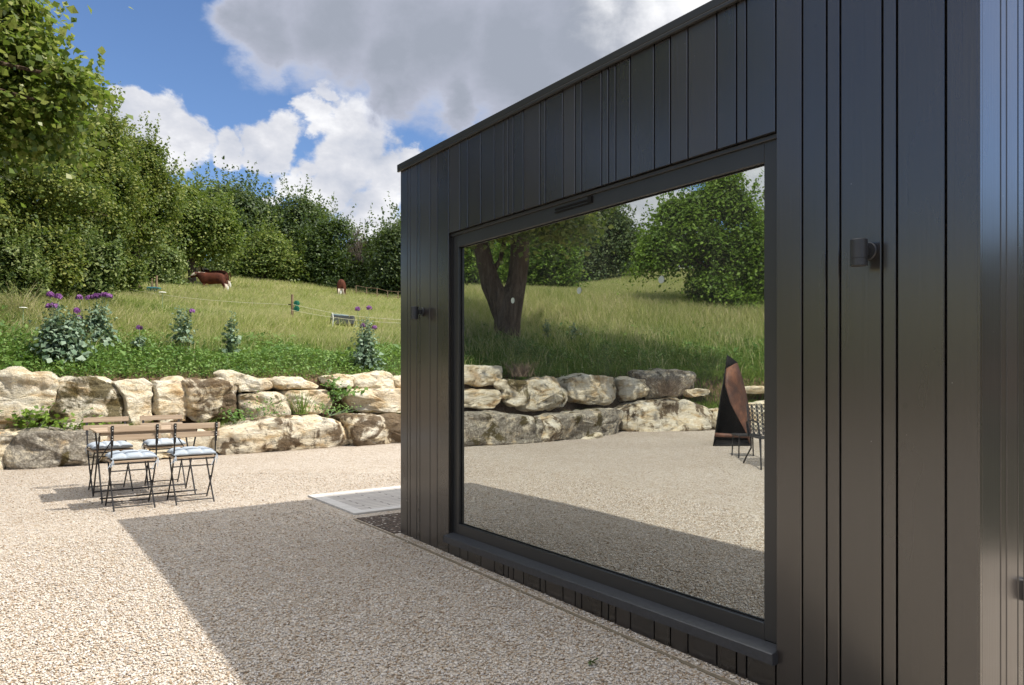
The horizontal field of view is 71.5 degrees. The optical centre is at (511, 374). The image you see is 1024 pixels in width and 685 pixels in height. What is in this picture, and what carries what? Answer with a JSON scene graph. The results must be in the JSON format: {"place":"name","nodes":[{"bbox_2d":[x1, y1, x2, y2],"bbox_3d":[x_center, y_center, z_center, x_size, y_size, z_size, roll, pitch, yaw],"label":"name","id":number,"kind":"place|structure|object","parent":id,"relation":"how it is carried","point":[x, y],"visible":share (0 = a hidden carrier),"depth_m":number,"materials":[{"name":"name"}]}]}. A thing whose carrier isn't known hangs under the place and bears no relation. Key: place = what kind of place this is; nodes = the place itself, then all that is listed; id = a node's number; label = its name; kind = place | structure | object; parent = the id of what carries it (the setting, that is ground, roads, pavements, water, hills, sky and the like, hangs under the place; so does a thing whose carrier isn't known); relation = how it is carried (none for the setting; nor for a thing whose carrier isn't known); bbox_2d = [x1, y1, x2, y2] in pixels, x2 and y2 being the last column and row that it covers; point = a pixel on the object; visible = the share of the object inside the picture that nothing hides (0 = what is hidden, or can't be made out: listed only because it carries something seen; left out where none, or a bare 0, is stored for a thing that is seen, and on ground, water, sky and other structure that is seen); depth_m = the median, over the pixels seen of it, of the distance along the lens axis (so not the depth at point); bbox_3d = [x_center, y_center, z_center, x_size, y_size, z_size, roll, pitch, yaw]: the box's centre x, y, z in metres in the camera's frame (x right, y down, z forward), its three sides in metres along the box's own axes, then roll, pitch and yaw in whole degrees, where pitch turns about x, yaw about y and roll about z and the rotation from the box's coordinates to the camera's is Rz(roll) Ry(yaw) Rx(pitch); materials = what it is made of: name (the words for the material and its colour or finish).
{"place":"outdoors","nodes":[
{"label":"outdoors","id":0,"kind":"place"},
{"bbox_2d":[0,324,400,430],"bbox_3d":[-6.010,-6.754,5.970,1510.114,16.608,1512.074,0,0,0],"label":"meadow terrain","id":1,"kind":"structure","parent":0,"point":[311,378],"depth_m":12.53,"materials":[{"name":"green plant"}]},
{"bbox_2d":[0,278,48,313],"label":"grass tuft","id":2,"kind":"object","parent":1,"relation":"on","point":[22,299],"visible":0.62,"depth_m":12.98,"materials":[{"name":"plant"}]},
{"bbox_2d":[0,366,58,429],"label":"limestone block","id":3,"kind":"structure","parent":1,"relation":"on","point":[22,388],"depth_m":9.89,"materials":[{"name":"beige stone"}]},
{"bbox_2d":[0,223,61,301],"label":"scrub bush","id":4,"kind":"object","parent":1,"relation":"on","point":[19,265],"visible":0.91,"depth_m":14.09,"materials":[{"name":"green plant"}]},
{"bbox_2d":[0,399,93,429],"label":"leafy plant","id":5,"kind":"object","parent":1,"relation":"on","point":[45,417],"visible":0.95,"depth_m":9.78,"materials":[{"name":"green plant"}]},
{"bbox_2d":[10,212,91,301],"bbox_3d":[-9.975,-2.311,15.306,1.852,2.268,1.390,0,0,0],"label":"scrub bush","id":6,"kind":"object","parent":1,"relation":"on","point":[63,253],"visible":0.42,"depth_m":15.11,"materials":[{"name":"green plant"}]},
{"bbox_2d":[20,291,98,363],"bbox_3d":[-6.978,-0.716,11.045,1.072,1.147,0.879,0,0,0],"label":"poppy plant","id":7,"kind":"object","parent":1,"relation":"on","point":[65,341],"visible":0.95,"depth_m":10.95,"materials":[{"name":"green plant"}]},
{"bbox_2d":[0,105,125,245],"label":"broadleaf tree","id":8,"kind":"object","parent":1,"relation":"on","point":[26,186],"visible":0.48,"depth_m":24.46,"materials":[{"name":"green plant"}]},
{"bbox_2d":[1,195,130,291],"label":"broadleaf tree","id":9,"kind":"object","parent":1,"relation":"on","point":[106,234],"visible":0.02,"depth_m":27.23,"materials":[{"name":"green plant"}]},
{"bbox_2d":[0,0,141,218],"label":"forked maple","id":10,"kind":"object","parent":1,"relation":"on","point":[43,89],"visible":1,"depth_m":12.14,"materials":[{"name":"green plant"}]},
{"bbox_2d":[48,376,123,428],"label":"limestone block","id":11,"kind":"structure","parent":1,"relation":"on","point":[76,395],"depth_m":10.32,"materials":[{"name":"beige stone"}]},
{"bbox_2d":[20,81,164,267],"bbox_3d":[-16.778,-7.197,28.241,6.252,9.396,5.243,0,0,0],"label":"broadleaf tree","id":12,"kind":"object","parent":1,"relation":"on","point":[124,183],"visible":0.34,"depth_m":27.75,"materials":[{"name":"green plant"}]},
{"bbox_2d":[53,221,133,302],"bbox_3d":[-9.913,-2.425,16.541,2.076,2.270,1.536,0,0,14],"label":"scrub bush","id":13,"kind":"object","parent":1,"relation":"on","point":[104,269],"visible":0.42,"depth_m":16.30,"materials":[{"name":"green plant"}]},
{"bbox_2d":[75,292,120,349],"bbox_3d":[-7.236,-0.906,12.295,1.016,1.041,0.731,0,0,0],"label":"poppy plant","id":14,"kind":"object","parent":1,"relation":"on","point":[97,320],"visible":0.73,"depth_m":12.25,"materials":[{"name":"green plant"}]},
{"bbox_2d":[111,378,152,425],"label":"limestone block","id":15,"kind":"structure","parent":1,"relation":"on","point":[136,394],"depth_m":10.77,"materials":[{"name":"beige stone"}]},
{"bbox_2d":[109,237,155,293],"bbox_3d":[-16.903,-4.743,29.921,3.558,3.876,2.792,0,0,0],"label":"scrub bush","id":16,"kind":"object","parent":1,"relation":"on","point":[136,266],"visible":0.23,"depth_m":29.71,"materials":[{"name":"green plant"}]},
{"bbox_2d":[130,325,149,355],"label":"poppy plant","id":17,"kind":"object","parent":1,"relation":"on","point":[138,339],"visible":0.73,"depth_m":12.27,"materials":[{"name":"green plant"}]},
{"bbox_2d":[146,275,160,291],"bbox_3d":[-16.561,-3.926,32.951,0.608,1.351,0.403,0,0,0],"label":"fence energiser","id":18,"kind":"object","parent":1,"relation":"on","point":[156,284],"visible":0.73,"depth_m":33.05,"materials":[{"name":"teal plastic"}]},
{"bbox_2d":[113,103,205,287],"bbox_3d":[-16.539,-7.332,31.076,4.708,8.849,5.040,0,0,44],"label":"broadleaf tree","id":19,"kind":"object","parent":1,"relation":"on","point":[154,160],"visible":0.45,"depth_m":30.74,"materials":[{"name":"green plant"}]},
{"bbox_2d":[140,230,195,285],"bbox_3d":[-19.334,-6.136,38.296,4.836,3.919,3.642,0,0,0],"label":"scrub bush","id":20,"kind":"object","parent":1,"relation":"on","point":[166,270],"visible":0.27,"depth_m":37.75,"materials":[{"name":"green plant"}]},
{"bbox_2d":[150,376,187,422],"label":"limestone block","id":21,"kind":"structure","parent":1,"relation":"on","point":[169,395],"depth_m":11.10,"materials":[{"name":"beige stone"}]},
{"bbox_2d":[166,306,197,353],"bbox_3d":[-6.024,-0.793,12.966,0.518,0.927,0.576,0,0,38],"label":"poppy plant","id":22,"kind":"object","parent":1,"relation":"on","point":[181,329],"visible":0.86,"depth_m":12.95,"materials":[{"name":"green plant"}]},
{"bbox_2d":[174,259,205,274],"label":"scrub bush","id":23,"kind":"object","parent":1,"relation":"on","point":[187,269],"visible":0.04,"depth_m":51.54,"materials":[{"name":"green plant"}]},
{"bbox_2d":[0,305,399,374],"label":"dock leaves","id":24,"kind":"object","parent":1,"relation":"on","point":[22,335],"visible":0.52,"depth_m":12.06,"materials":[{"name":"green plant"}]},
{"bbox_2d":[0,271,400,358],"bbox_3d":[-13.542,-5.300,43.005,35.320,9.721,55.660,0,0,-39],"label":"meadow grass","id":25,"kind":"structure","parent":1,"relation":"on","point":[255,292],"depth_m":20.12,"materials":[{"name":"green plant"}]},
{"bbox_2d":[0,308,400,389],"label":"ground cover","id":26,"kind":"object","parent":1,"relation":"on","point":[246,369],"visible":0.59,"depth_m":12.37,"materials":[{"name":"green plant"}]},
{"bbox_2d":[156,152,258,282],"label":"broadleaf tree","id":27,"kind":"object","parent":1,"relation":"on","point":[218,240],"visible":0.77,"depth_m":42.28,"materials":[{"name":"green plant"}]},
{"bbox_2d":[190,272,228,290],"bbox_3d":[-17.052,-5.123,40.100,2.165,1.320,0.525,0,0,0],"label":"hereford cow","id":28,"kind":"object","parent":1,"relation":"on","point":[206,279],"visible":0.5,"depth_m":39.91},
{"bbox_2d":[182,377,237,421],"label":"limestone block","id":29,"kind":"structure","parent":1,"relation":"on","point":[208,399],"depth_m":11.42,"materials":[{"name":"beige stone"}]},
{"bbox_2d":[196,266,230,286],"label":"hereford cow","id":30,"kind":"object","parent":1,"relation":"on","point":[206,270],"visible":0.27,"depth_m":44.00},
{"bbox_2d":[199,253,250,278],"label":"scrub bush","id":31,"kind":"object","parent":1,"relation":"on","point":[216,266],"visible":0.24,"depth_m":53.32,"materials":[{"name":"green plant"}]},
{"bbox_2d":[220,311,241,355],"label":"poppy plant","id":32,"kind":"object","parent":1,"relation":"on","point":[230,343],"visible":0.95,"depth_m":13.16,"materials":[{"name":"green plant"}]},
{"bbox_2d":[187,156,281,256],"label":"broadleaf tree","id":33,"kind":"object","parent":1,"relation":"on","point":[252,202],"visible":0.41,"depth_m":56.80,"materials":[{"name":"green plant"}]},
{"bbox_2d":[213,370,272,392],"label":"limestone block","id":34,"kind":"structure","parent":1,"relation":"on","point":[245,383],"depth_m":11.84,"materials":[{"name":"beige stone"}]},
{"bbox_2d":[103,412,384,430],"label":"ledge grass","id":35,"kind":"structure","parent":1,"relation":"on","point":[224,422],"depth_m":11.52,"materials":[{"name":"green plant"}]},
{"bbox_2d":[217,205,313,282],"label":"broadleaf tree","id":36,"kind":"object","parent":1,"relation":"on","point":[273,259],"visible":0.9,"depth_m":53.96,"materials":[{"name":"green plant"}]},
{"bbox_2d":[232,169,298,253],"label":"broadleaf tree","id":37,"kind":"object","parent":1,"relation":"on","point":[280,210],"visible":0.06,"depth_m":59.15,"materials":[{"name":"green plant"}]},
{"bbox_2d":[260,376,318,389],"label":"limestone block","id":38,"kind":"structure","parent":1,"relation":"on","point":[282,383],"depth_m":12.26,"materials":[{"name":"beige stone"}]},
{"bbox_2d":[288,294,293,314],"bbox_3d":[-5.998,-1.618,19.300,0.143,1.103,0.076,0,0,0],"label":"fence post","id":39,"kind":"object","parent":1,"relation":"on","point":[292,303],"visible":0.64,"depth_m":19.27,"materials":[{"name":"brown wood"}]},
{"bbox_2d":[130,289,400,322],"bbox_3d":[-9.869,-2.528,23.454,22.429,2.813,0.558,0,0,44],"label":"fence rope","id":40,"kind":"object","parent":39,"relation":"attached to","point":[293,310],"visible":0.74,"depth_m":18.74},
{"bbox_2d":[265,172,335,263],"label":"broadleaf tree","id":41,"kind":"object","parent":1,"relation":"on","point":[293,211],"visible":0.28,"depth_m":59.91,"materials":[{"name":"green plant"}]},
{"bbox_2d":[275,389,331,414],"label":"limestone block","id":42,"kind":"structure","parent":1,"relation":"on","point":[323,398],"depth_m":12.45,"materials":[{"name":"beige stone"}]},
{"bbox_2d":[320,364,342,403],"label":"leafy plant","id":43,"kind":"object","parent":42,"relation":"on","point":[333,392],"visible":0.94,"depth_m":12.72,"materials":[{"name":"green plant"}]},
{"bbox_2d":[330,385,367,397],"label":"leafy plant","id":44,"kind":"object","parent":42,"relation":"on","point":[344,392],"visible":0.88,"depth_m":12.85,"materials":[{"name":"green plant"}]},
{"bbox_2d":[286,256,367,289],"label":"scrub bush","id":45,"kind":"object","parent":1,"relation":"on","point":[348,282],"visible":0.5,"depth_m":55.64,"materials":[{"name":"green plant"}]},
{"bbox_2d":[290,191,364,285],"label":"broadleaf tree","id":46,"kind":"object","parent":1,"relation":"on","point":[324,250],"visible":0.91,"depth_m":56.06,"materials":[{"name":"green plant"}]},
{"bbox_2d":[295,396,361,415],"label":"leafy plant","id":47,"kind":"object","parent":1,"relation":"on","point":[339,411],"visible":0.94,"depth_m":12.46,"materials":[{"name":"green plant"}]},
{"bbox_2d":[318,374,353,388],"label":"limestone block","id":48,"kind":"structure","parent":1,"relation":"on","point":[347,380],"depth_m":12.96,"materials":[{"name":"beige stone"}]},
{"bbox_2d":[337,279,346,294],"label":"hereford cow","id":49,"kind":"object","parent":1,"relation":"on","point":[341,285],"visible":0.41,"depth_m":48.25},
{"bbox_2d":[330,313,354,324],"bbox_3d":[-4.754,-1.544,20.000,0.630,0.298,0.600,0,0,-8],"label":"water trough","id":50,"kind":"object","parent":1,"relation":"on","point":[339,317],"visible":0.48,"depth_m":19.72,"materials":[{"name":"metal"}]},
{"bbox_2d":[340,226,374,280],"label":"leafless tree","id":51,"kind":"object","parent":1,"relation":"on","point":[357,245],"visible":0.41,"depth_m":58.45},
{"bbox_2d":[338,203,389,284],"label":"broadleaf tree","id":52,"kind":"object","parent":1,"relation":"on","point":[368,242],"visible":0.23,"depth_m":58.76,"materials":[{"name":"green plant"}]},
{"bbox_2d":[347,305,385,370],"bbox_3d":[-2.896,-0.717,14.187,0.814,1.340,0.702,0,0,0],"label":"poppy plant","id":53,"kind":"object","parent":1,"relation":"on","point":[366,350],"visible":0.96,"depth_m":14.13,"materials":[{"name":"green plant"}]},
{"bbox_2d":[340,388,400,412],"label":"limestone block","id":54,"kind":"structure","parent":1,"relation":"on","point":[380,400],"depth_m":13.22,"materials":[{"name":"beige stone"}]},
{"bbox_2d":[350,370,395,388],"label":"limestone block","id":55,"kind":"structure","parent":54,"relation":"on","point":[376,379],"depth_m":13.41,"materials":[{"name":"beige stone"}]},
{"bbox_2d":[394,375,400,387],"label":"limestone block","id":56,"kind":"structure","parent":54,"relation":"on","point":[397,380],"depth_m":13.75,"materials":[{"name":"beige stone"}]},
{"bbox_2d":[354,266,400,295],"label":"scrub bush","id":57,"kind":"object","parent":1,"relation":"on","point":[378,289],"visible":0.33,"depth_m":55.48,"materials":[{"name":"green plant"}]},
{"bbox_2d":[356,285,400,297],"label":"wire fence","id":58,"kind":"object","parent":1,"relation":"on","point":[379,294],"visible":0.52,"depth_m":51.64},
{"bbox_2d":[357,191,400,295],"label":"broadleaf tree","id":59,"kind":"object","parent":1,"relation":"on","point":[387,242],"visible":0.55,"depth_m":54.95,"materials":[{"name":"green plant"}]},
{"bbox_2d":[35,0,710,260],"label":"sky","id":60,"kind":"structure","parent":0,"point":[340,94],"materials":[{"name":"blue"}]},
{"bbox_2d":[0,443,757,684],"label":"gravel yard","id":61,"kind":"structure","parent":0,"point":[381,459],"depth_m":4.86,"materials":[{"name":"beige gravel"}]},
{"bbox_2d":[0,428,21,469],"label":"limestone block","id":62,"kind":"structure","parent":61,"relation":"on","point":[7,436],"depth_m":9.33,"materials":[{"name":"beige stone"}]},
{"bbox_2d":[2,426,101,469],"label":"limestone block","id":63,"kind":"structure","parent":61,"relation":"on","point":[36,448],"depth_m":9.52,"materials":[{"name":"beige stone"}]},
{"bbox_2d":[49,415,110,429],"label":"leafy plant","id":64,"kind":"object","parent":63,"relation":"on","point":[80,425],"visible":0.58,"depth_m":10.06,"materials":[{"name":"green plant"}]},
{"bbox_2d":[83,416,132,493],"bbox_3d":[-4.338,0.858,7.662,0.440,0.787,0.446,0,0,-39],"label":"bistro chair","id":65,"kind":"object","parent":61,"relation":"on","point":[86,420],"visible":0.74,"depth_m":7.70,"materials":[{"name":"brown wood"}]},
{"bbox_2d":[85,441,132,455],"bbox_3d":[-4.325,0.801,7.663,0.428,0.163,0.421,0,0,-39],"label":"seat cushion","id":66,"kind":"object","parent":65,"relation":"on","point":[116,444],"visible":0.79,"depth_m":7.55,"materials":[{"name":"fabric"}]},
{"bbox_2d":[105,424,160,511],"bbox_3d":[-3.583,0.858,6.698,0.440,0.787,0.446,0,0,-37],"label":"bistro chair","id":67,"kind":"object","parent":61,"relation":"on","point":[112,437],"visible":0.88,"depth_m":6.59,"materials":[{"name":"black metal"}]},
{"bbox_2d":[105,449,158,468],"bbox_3d":[-3.596,0.801,6.696,0.428,0.163,0.421,0,0,-37],"label":"seat cushion","id":68,"kind":"object","parent":67,"relation":"on","point":[128,454],"visible":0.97,"depth_m":6.61,"materials":[{"name":"fabric"}]},
{"bbox_2d":[89,425,200,503],"bbox_3d":[-3.772,0.900,7.323,0.950,0.702,0.562,0,0,-37],"label":"bistro table","id":69,"kind":"object","parent":61,"relation":"on","point":[105,432],"visible":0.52,"depth_m":7.18,"materials":[{"name":"brown wood"}]},
{"bbox_2d":[100,429,211,462],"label":"limestone block","id":70,"kind":"structure","parent":61,"relation":"on","point":[205,441],"depth_m":10.45,"materials":[{"name":"beige stone"}]},
{"bbox_2d":[140,414,185,489],"bbox_3d":[-3.916,0.858,8.003,0.440,0.787,0.446,0,0,-35],"label":"bistro chair","id":71,"kind":"object","parent":61,"relation":"on","point":[162,417],"visible":0.68,"depth_m":8.07,"materials":[{"name":"brown wood"}]},
{"bbox_2d":[141,438,185,449],"bbox_3d":[-3.903,0.801,8.004,0.428,0.163,0.421,0,0,-35],"label":"seat cushion","id":72,"kind":"object","parent":71,"relation":"on","point":[161,442],"visible":0.81,"depth_m":7.86,"materials":[{"name":"fabric"}]},
{"bbox_2d":[167,422,219,504],"bbox_3d":[-3.159,0.858,7.017,0.440,0.787,0.446,0,0,-35],"label":"bistro chair","id":73,"kind":"object","parent":61,"relation":"on","point":[176,426],"visible":0.88,"depth_m":6.91,"materials":[{"name":"brown wood"}]},
{"bbox_2d":[167,446,217,464],"bbox_3d":[-3.171,0.801,7.016,0.428,0.163,0.421,0,0,-35],"label":"seat cushion","id":74,"kind":"object","parent":73,"relation":"on","point":[192,450],"visible":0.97,"depth_m":6.93,"materials":[{"name":"fabric"}]},
{"bbox_2d":[211,414,348,454],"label":"limestone block","id":75,"kind":"structure","parent":61,"relation":"on","point":[266,433],"depth_m":11.54,"materials":[{"name":"beige stone"}]},
{"bbox_2d":[218,407,253,422],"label":"leafy plant","id":76,"kind":"object","parent":75,"relation":"on","point":[237,417],"visible":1,"depth_m":11.55,"materials":[{"name":"green plant"}]},
{"bbox_2d":[236,391,290,417],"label":"limestone block","id":77,"kind":"structure","parent":75,"relation":"on","point":[276,397],"depth_m":11.87,"materials":[{"name":"beige stone"}]},
{"bbox_2d":[244,390,287,417],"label":"leafy plant","id":78,"kind":"object","parent":75,"relation":"on","point":[257,408],"visible":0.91,"depth_m":11.72,"materials":[{"name":"green plant"}]},
{"bbox_2d":[289,390,318,413],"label":"grass tuft","id":79,"kind":"object","parent":75,"relation":"on","point":[302,407],"visible":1,"depth_m":12.07,"materials":[{"name":"green plant"}]},
{"bbox_2d":[308,486,400,514],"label":"paved path","id":80,"kind":"structure","parent":61,"relation":"on","point":[367,501],"depth_m":7.00,"materials":[{"name":"stone"}]},
{"bbox_2d":[333,413,400,445],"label":"limestone block","id":81,"kind":"structure","parent":61,"relation":"on","point":[364,429],"depth_m":12.54,"materials":[{"name":"beige stone"}]},
{"bbox_2d":[356,512,400,533],"bbox_3d":[-0.124,1.269,6.602,2.500,0.050,0.720,0,0,-36],"label":"soil bed","id":82,"kind":"object","parent":61,"relation":"on","point":[391,523],"visible":0.14,"depth_m":6.01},
{"bbox_2d":[353,519,738,684],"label":"timber edging","id":83,"kind":"object","parent":61,"relation":"on","point":[615,632],"visible":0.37,"depth_m":3.78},
{"bbox_2d":[397,0,1023,684],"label":"timber lodge","id":84,"kind":"structure","parent":61,"relation":"on","point":[679,372],"depth_m":3.05,"materials":[{"name":"paint"}]},
{"bbox_2d":[411,306,424,319],"bbox_3d":[-0.706,-0.456,5.283,0.098,0.095,0.066,0,0,-36],"label":"wall light","id":85,"kind":"object","parent":84,"relation":"attached to","point":[415,311],"visible":1,"depth_m":5.25,"materials":[{"name":"metal"}]},
{"bbox_2d":[443,133,777,665],"bbox_3d":[0.348,0.092,3.982,0.156,2.175,2.621,0,0,-36],"label":"window","id":86,"kind":"structure","parent":84,"relation":"in","point":[614,346],"depth_m":3.62,"materials":[{"name":"glass"}]},
{"bbox_2d":[850,238,877,266],"bbox_3d":[1.261,-0.437,2.563,0.098,0.095,0.066,0,0,-36],"label":"wall light","id":87,"kind":"object","parent":84,"relation":"attached to","point":[863,251],"visible":1,"depth_m":2.53,"materials":[{"name":"metal"}]}
]}

